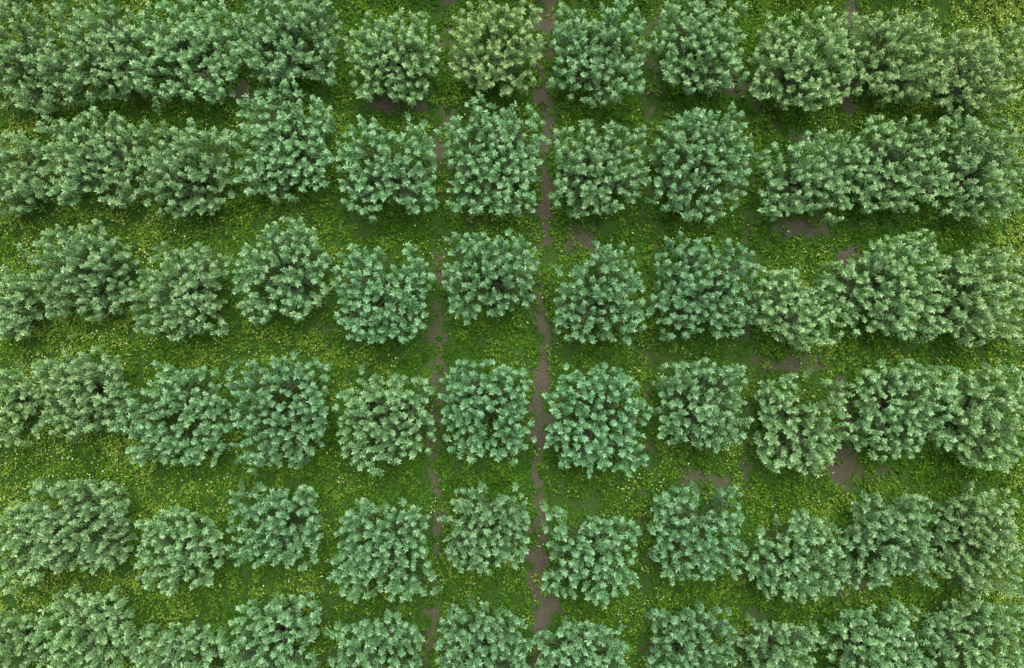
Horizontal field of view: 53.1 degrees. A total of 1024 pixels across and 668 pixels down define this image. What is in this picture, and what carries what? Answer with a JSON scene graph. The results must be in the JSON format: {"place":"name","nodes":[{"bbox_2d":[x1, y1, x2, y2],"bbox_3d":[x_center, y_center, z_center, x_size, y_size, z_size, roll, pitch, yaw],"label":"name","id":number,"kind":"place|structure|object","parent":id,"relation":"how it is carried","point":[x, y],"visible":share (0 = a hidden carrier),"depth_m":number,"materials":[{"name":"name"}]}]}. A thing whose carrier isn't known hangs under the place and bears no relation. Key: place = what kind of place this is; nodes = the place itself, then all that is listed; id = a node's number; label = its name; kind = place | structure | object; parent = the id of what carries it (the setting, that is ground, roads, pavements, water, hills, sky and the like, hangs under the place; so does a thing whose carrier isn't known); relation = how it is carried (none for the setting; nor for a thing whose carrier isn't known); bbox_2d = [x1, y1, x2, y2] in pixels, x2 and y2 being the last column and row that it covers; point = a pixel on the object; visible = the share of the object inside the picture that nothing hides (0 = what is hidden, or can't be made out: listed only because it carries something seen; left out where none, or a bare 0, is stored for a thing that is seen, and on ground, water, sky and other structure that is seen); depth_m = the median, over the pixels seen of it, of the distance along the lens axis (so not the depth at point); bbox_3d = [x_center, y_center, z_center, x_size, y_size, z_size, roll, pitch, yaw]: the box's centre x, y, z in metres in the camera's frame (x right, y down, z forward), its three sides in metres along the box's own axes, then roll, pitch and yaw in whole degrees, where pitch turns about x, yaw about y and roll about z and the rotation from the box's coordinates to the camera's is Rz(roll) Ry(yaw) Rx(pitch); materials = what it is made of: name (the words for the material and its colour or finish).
{"place":"outdoors","nodes":[
{"label":"outdoors","id":0,"kind":"place"},
{"bbox_2d":[0,0,1023,667],"bbox_3d":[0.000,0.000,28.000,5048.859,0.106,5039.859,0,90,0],"label":"ground","id":1,"kind":"structure","parent":0,"point":[536,558],"depth_m":28.00,"materials":[{"name":"green plant"}]},
{"bbox_2d":[0,360,38,447],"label":"orchard shrub","id":2,"kind":"object","parent":1,"relation":"on","point":[24,408],"visible":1,"depth_m":26.57,"materials":[{"name":"green plant"}]},
{"bbox_2d":[0,608,40,667],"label":"orchard shrub","id":3,"kind":"object","parent":1,"relation":"on","point":[16,642],"visible":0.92,"depth_m":26.63,"materials":[{"name":"green plant"}]},
{"bbox_2d":[0,266,43,340],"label":"orchard shrub","id":4,"kind":"object","parent":1,"relation":"on","point":[12,306],"visible":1,"depth_m":26.70,"materials":[{"name":"green plant"}]},
{"bbox_2d":[0,129,54,216],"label":"orchard shrub","id":5,"kind":"object","parent":1,"relation":"on","point":[31,174],"visible":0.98,"depth_m":26.55,"materials":[{"name":"green plant"}]},
{"bbox_2d":[0,500,56,594],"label":"orchard shrub","id":6,"kind":"object","parent":1,"relation":"on","point":[16,538],"visible":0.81,"depth_m":26.52,"materials":[{"name":"green plant"}]},
{"bbox_2d":[0,0,60,115],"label":"orchard shrub","id":7,"kind":"object","parent":1,"relation":"on","point":[29,61],"visible":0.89,"depth_m":26.49,"materials":[{"name":"green plant"}]},
{"bbox_2d":[15,218,138,321],"bbox_3d":[-11.232,-1.672,26.768,2.701,2.565,2.729,0,90,0],"label":"orchard shrub","id":8,"kind":"object","parent":1,"relation":"on","point":[97,260],"visible":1,"depth_m":26.58,"materials":[{"name":"green plant"}]},
{"bbox_2d":[29,345,129,442],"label":"orchard shrub","id":9,"kind":"object","parent":1,"relation":"on","point":[86,375],"visible":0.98,"depth_m":26.36,"materials":[{"name":"green plant"}]},
{"bbox_2d":[24,476,137,575],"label":"orchard shrub","id":10,"kind":"object","parent":1,"relation":"on","point":[113,506],"visible":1,"depth_m":26.39,"materials":[{"name":"green plant"}]},
{"bbox_2d":[24,582,139,667],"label":"orchard shrub","id":11,"kind":"object","parent":1,"relation":"on","point":[100,623],"visible":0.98,"depth_m":26.44,"materials":[{"name":"green plant"}]},
{"bbox_2d":[34,106,149,208],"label":"orchard shrub","id":12,"kind":"object","parent":1,"relation":"on","point":[103,155],"visible":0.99,"depth_m":26.35,"materials":[{"name":"green plant"}]},
{"bbox_2d":[36,0,153,106],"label":"orchard shrub","id":13,"kind":"object","parent":1,"relation":"on","point":[107,53],"visible":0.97,"depth_m":26.24,"materials":[{"name":"green plant"}]},
{"bbox_2d":[111,360,231,467],"bbox_3d":[-8.856,2.050,26.807,2.976,2.486,2.799,0,90,0],"label":"orchard shrub","id":14,"kind":"object","parent":1,"relation":"on","point":[170,445],"visible":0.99,"depth_m":26.43,"materials":[{"name":"green plant"}]},
{"bbox_2d":[120,240,234,343],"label":"orchard shrub","id":15,"kind":"object","parent":1,"relation":"on","point":[183,282],"visible":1,"depth_m":26.31,"materials":[{"name":"green plant"}]},
{"bbox_2d":[134,505,225,596],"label":"orchard shrub","id":16,"kind":"object","parent":1,"relation":"on","point":[189,535],"visible":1,"depth_m":26.30,"materials":[{"name":"green plant"}]},
{"bbox_2d":[130,621,229,667],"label":"orchard shrub","id":17,"kind":"object","parent":1,"relation":"on","point":[192,645],"visible":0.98,"depth_m":26.30,"materials":[{"name":"green plant"}]},
{"bbox_2d":[133,117,243,220],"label":"orchard shrub","id":18,"kind":"object","parent":1,"relation":"on","point":[181,148],"visible":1,"depth_m":26.44,"materials":[{"name":"green plant"}]},
{"bbox_2d":[128,0,249,116],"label":"orchard shrub","id":19,"kind":"object","parent":1,"relation":"on","point":[183,56],"visible":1,"depth_m":26.48,"materials":[{"name":"green plant"}]},
{"bbox_2d":[216,591,322,667],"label":"orchard shrub","id":20,"kind":"object","parent":1,"relation":"on","point":[280,657],"visible":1,"depth_m":26.23,"materials":[{"name":"green plant"}]},
{"bbox_2d":[225,478,323,570],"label":"orchard shrub","id":21,"kind":"object","parent":1,"relation":"on","point":[268,523],"visible":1,"depth_m":26.55,"materials":[{"name":"green plant"}]},
{"bbox_2d":[223,349,331,475],"bbox_3d":[-6.023,2.048,26.700,2.734,2.699,3.338,0,90,0],"label":"orchard shrub","id":22,"kind":"object","parent":1,"relation":"on","point":[313,398],"visible":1,"depth_m":26.35,"materials":[{"name":"green plant"}]},
{"bbox_2d":[231,216,331,325],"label":"orchard shrub","id":23,"kind":"object","parent":1,"relation":"on","point":[295,277],"visible":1,"depth_m":26.30,"materials":[{"name":"green plant"}]},
{"bbox_2d":[229,78,336,204],"bbox_3d":[-5.875,-4.939,26.842,2.689,2.417,3.221,0,90,0],"label":"orchard shrub","id":24,"kind":"object","parent":1,"relation":"on","point":[283,127],"visible":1,"depth_m":26.45,"materials":[{"name":"green plant"}]},
{"bbox_2d":[234,0,342,93],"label":"orchard shrub","id":25,"kind":"object","parent":1,"relation":"on","point":[273,33],"visible":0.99,"depth_m":26.56,"materials":[{"name":"green plant"}]},
{"bbox_2d":[323,608,424,667],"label":"orchard shrub","id":26,"kind":"object","parent":1,"relation":"on","point":[374,639],"visible":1,"depth_m":26.32,"materials":[{"name":"green plant"}]},
{"bbox_2d":[330,242,435,344],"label":"orchard shrub","id":27,"kind":"object","parent":1,"relation":"on","point":[407,276],"visible":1,"depth_m":26.28,"materials":[{"name":"green plant"}]},
{"bbox_2d":[331,364,435,476],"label":"orchard shrub","id":28,"kind":"object","parent":1,"relation":"on","point":[396,397],"visible":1,"depth_m":26.41,"materials":[{"name":"green plant"}]},
{"bbox_2d":[326,497,442,603],"bbox_3d":[-3.301,5.637,26.813,2.978,2.475,2.824,0,90,0],"label":"orchard shrub","id":29,"kind":"object","parent":1,"relation":"on","point":[362,555],"visible":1,"depth_m":26.48,"materials":[{"name":"green plant"}]},
{"bbox_2d":[335,112,441,224],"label":"orchard shrub","id":30,"kind":"object","parent":1,"relation":"on","point":[390,169],"visible":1,"depth_m":26.54,"materials":[{"name":"green plant"}]},
{"bbox_2d":[343,7,440,108],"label":"orchard shrub","id":31,"kind":"object","parent":1,"relation":"on","point":[413,58],"visible":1,"depth_m":26.55,"materials":[{"name":"green plant"}]},
{"bbox_2d":[434,593,530,667],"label":"orchard shrub","id":32,"kind":"object","parent":1,"relation":"on","point":[493,637],"visible":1,"depth_m":26.34,"materials":[{"name":"green plant"}]},
{"bbox_2d":[437,480,530,576],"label":"orchard shrub","id":33,"kind":"object","parent":1,"relation":"on","point":[501,553],"visible":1,"depth_m":26.52,"materials":[{"name":"green plant"}]},
{"bbox_2d":[438,358,536,466],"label":"orchard shrub","id":34,"kind":"object","parent":1,"relation":"on","point":[506,419],"visible":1,"depth_m":26.46,"materials":[{"name":"green plant"}]},
{"bbox_2d":[441,228,540,324],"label":"orchard shrub","id":35,"kind":"object","parent":1,"relation":"on","point":[495,249],"visible":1,"depth_m":26.33,"materials":[{"name":"green plant"}]},
{"bbox_2d":[441,92,545,217],"bbox_3d":[-0.462,-4.576,26.798,2.749,2.504,3.199,0,90,0],"label":"orchard shrub","id":36,"kind":"object","parent":1,"relation":"on","point":[506,165],"visible":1,"depth_m":26.39,"materials":[{"name":"green plant"}]},
{"bbox_2d":[448,0,543,96],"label":"orchard shrub","id":37,"kind":"object","parent":1,"relation":"on","point":[486,67],"visible":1,"depth_m":26.19,"materials":[{"name":"green plant"}]},
{"bbox_2d":[0,0,1023,667],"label":"weed cover","id":38,"kind":"object","parent":1,"relation":"on","point":[228,572],"visible":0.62,"depth_m":27.92,"materials":[{"name":"green plant"}]},
{"bbox_2d":[0,0,1023,667],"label":"wildflowers","id":39,"kind":"object","parent":1,"relation":"on","point":[478,312],"visible":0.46,"depth_m":27.85,"materials":[{"name":"yellow plant"}]},
{"bbox_2d":[525,615,630,667],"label":"orchard shrub","id":40,"kind":"object","parent":1,"relation":"on","point":[589,650],"visible":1,"depth_m":26.57,"materials":[{"name":"green plant"}]},
{"bbox_2d":[540,497,642,609],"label":"orchard shrub","id":41,"kind":"object","parent":1,"relation":"on","point":[588,551],"visible":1,"depth_m":26.37,"materials":[{"name":"green plant"}]},
{"bbox_2d":[541,361,653,478],"bbox_3d":[2.238,2.188,26.670,3.001,2.760,2.957,0,90,0],"label":"orchard shrub","id":42,"kind":"object","parent":1,"relation":"on","point":[566,428],"visible":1,"depth_m":26.39,"materials":[{"name":"green plant"}]},
{"bbox_2d":[545,0,651,108],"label":"orchard shrub","id":43,"kind":"object","parent":1,"relation":"on","point":[595,52],"visible":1,"depth_m":26.41,"materials":[{"name":"green plant"}]},
{"bbox_2d":[544,118,652,218],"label":"orchard shrub","id":44,"kind":"object","parent":1,"relation":"on","point":[589,191],"visible":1,"depth_m":26.36,"materials":[{"name":"green plant"}]},
{"bbox_2d":[552,240,657,345],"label":"orchard shrub","id":45,"kind":"object","parent":1,"relation":"on","point":[621,291],"visible":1,"depth_m":26.29,"materials":[{"name":"green plant"}]},
{"bbox_2d":[643,599,742,667],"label":"orchard shrub","id":46,"kind":"object","parent":1,"relation":"on","point":[688,651],"visible":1,"depth_m":26.55,"materials":[{"name":"green plant"}]},
{"bbox_2d":[643,101,753,224],"bbox_3d":[4.846,-4.375,26.655,2.803,2.789,3.145,0,90,0],"label":"orchard shrub","id":47,"kind":"object","parent":1,"relation":"on","point":[683,173],"visible":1,"depth_m":26.32,"materials":[{"name":"green plant"}]},
{"bbox_2d":[649,0,749,96],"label":"orchard shrub","id":48,"kind":"object","parent":1,"relation":"on","point":[703,65],"visible":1,"depth_m":26.34,"materials":[{"name":"green plant"}]},
{"bbox_2d":[647,479,752,586],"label":"orchard shrub","id":49,"kind":"object","parent":1,"relation":"on","point":[707,521],"visible":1,"depth_m":26.30,"materials":[{"name":"green plant"}]},
{"bbox_2d":[652,357,754,452],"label":"orchard shrub","id":50,"kind":"object","parent":1,"relation":"on","point":[706,412],"visible":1,"depth_m":26.39,"materials":[{"name":"green plant"}]},
{"bbox_2d":[649,230,759,341],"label":"orchard shrub","id":51,"kind":"object","parent":1,"relation":"on","point":[692,286],"visible":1,"depth_m":26.33,"materials":[{"name":"green plant"}]},
{"bbox_2d":[736,611,819,667],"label":"orchard shrub","id":52,"kind":"object","parent":1,"relation":"on","point":[754,648],"visible":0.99,"depth_m":26.30,"materials":[{"name":"green plant"}]},
{"bbox_2d":[740,507,850,604],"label":"orchard shrub","id":53,"kind":"object","parent":1,"relation":"on","point":[785,568],"visible":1,"depth_m":26.45,"materials":[{"name":"green plant"}]},
{"bbox_2d":[746,5,855,112],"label":"orchard shrub","id":54,"kind":"object","parent":1,"relation":"on","point":[802,53],"visible":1,"depth_m":26.20,"materials":[{"name":"green plant"}]},
{"bbox_2d":[751,260,854,351],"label":"orchard shrub","id":55,"kind":"object","parent":1,"relation":"on","point":[789,309],"visible":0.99,"depth_m":26.22,"materials":[{"name":"green plant"}]},
{"bbox_2d":[752,366,856,477],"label":"orchard shrub","id":56,"kind":"object","parent":1,"relation":"on","point":[787,424],"visible":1,"depth_m":26.51,"materials":[{"name":"green plant"}]},
{"bbox_2d":[751,128,861,225],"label":"orchard shrub","id":57,"kind":"object","parent":1,"relation":"on","point":[820,172],"visible":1,"depth_m":26.33,"materials":[{"name":"green plant"}]},
{"bbox_2d":[811,598,957,667],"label":"orchard shrub","id":58,"kind":"object","parent":1,"relation":"on","point":[877,639],"visible":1,"depth_m":26.49,"materials":[{"name":"green plant"}]},
{"bbox_2d":[834,7,954,107],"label":"orchard shrub","id":59,"kind":"object","parent":1,"relation":"on","point":[884,76],"visible":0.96,"depth_m":26.50,"materials":[{"name":"green plant"}]},
{"bbox_2d":[835,490,953,589],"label":"orchard shrub","id":60,"kind":"object","parent":1,"relation":"on","point":[875,528],"visible":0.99,"depth_m":26.23,"materials":[{"name":"green plant"}]},
{"bbox_2d":[844,229,947,344],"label":"orchard shrub","id":61,"kind":"object","parent":1,"relation":"on","point":[864,287],"visible":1,"depth_m":26.36,"materials":[{"name":"green plant"}]},
{"bbox_2d":[843,114,952,214],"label":"orchard shrub","id":62,"kind":"object","parent":1,"relation":"on","point":[885,173],"visible":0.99,"depth_m":26.44,"materials":[{"name":"green plant"}]},
{"bbox_2d":[842,358,959,462],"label":"orchard shrub","id":63,"kind":"object","parent":1,"relation":"on","point":[898,417],"visible":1,"depth_m":26.28,"materials":[{"name":"green plant"}]},
{"bbox_2d":[930,594,1023,667],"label":"orchard shrub","id":64,"kind":"object","parent":1,"relation":"on","point":[958,627],"visible":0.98,"depth_m":26.32,"materials":[{"name":"green plant"}]},
{"bbox_2d":[933,22,1023,119],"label":"orchard shrub","id":65,"kind":"object","parent":1,"relation":"on","point":[968,96],"visible":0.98,"depth_m":26.28,"materials":[{"name":"green plant"}]},
{"bbox_2d":[934,243,1023,348],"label":"orchard shrub","id":66,"kind":"object","parent":1,"relation":"on","point":[966,279],"visible":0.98,"depth_m":26.53,"materials":[{"name":"green plant"}]},
{"bbox_2d":[935,481,1023,598],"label":"orchard shrub","id":67,"kind":"object","parent":1,"relation":"on","point":[974,536],"visible":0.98,"depth_m":26.27,"materials":[{"name":"green plant"}]},
{"bbox_2d":[935,114,1023,225],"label":"orchard shrub","id":68,"kind":"object","parent":1,"relation":"on","point":[963,163],"visible":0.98,"depth_m":26.35,"materials":[{"name":"green plant"}]},
{"bbox_2d":[943,361,1023,473],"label":"orchard shrub","id":69,"kind":"object","parent":1,"relation":"on","point":[966,414],"visible":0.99,"depth_m":26.29,"materials":[{"name":"green plant"}]}
]}

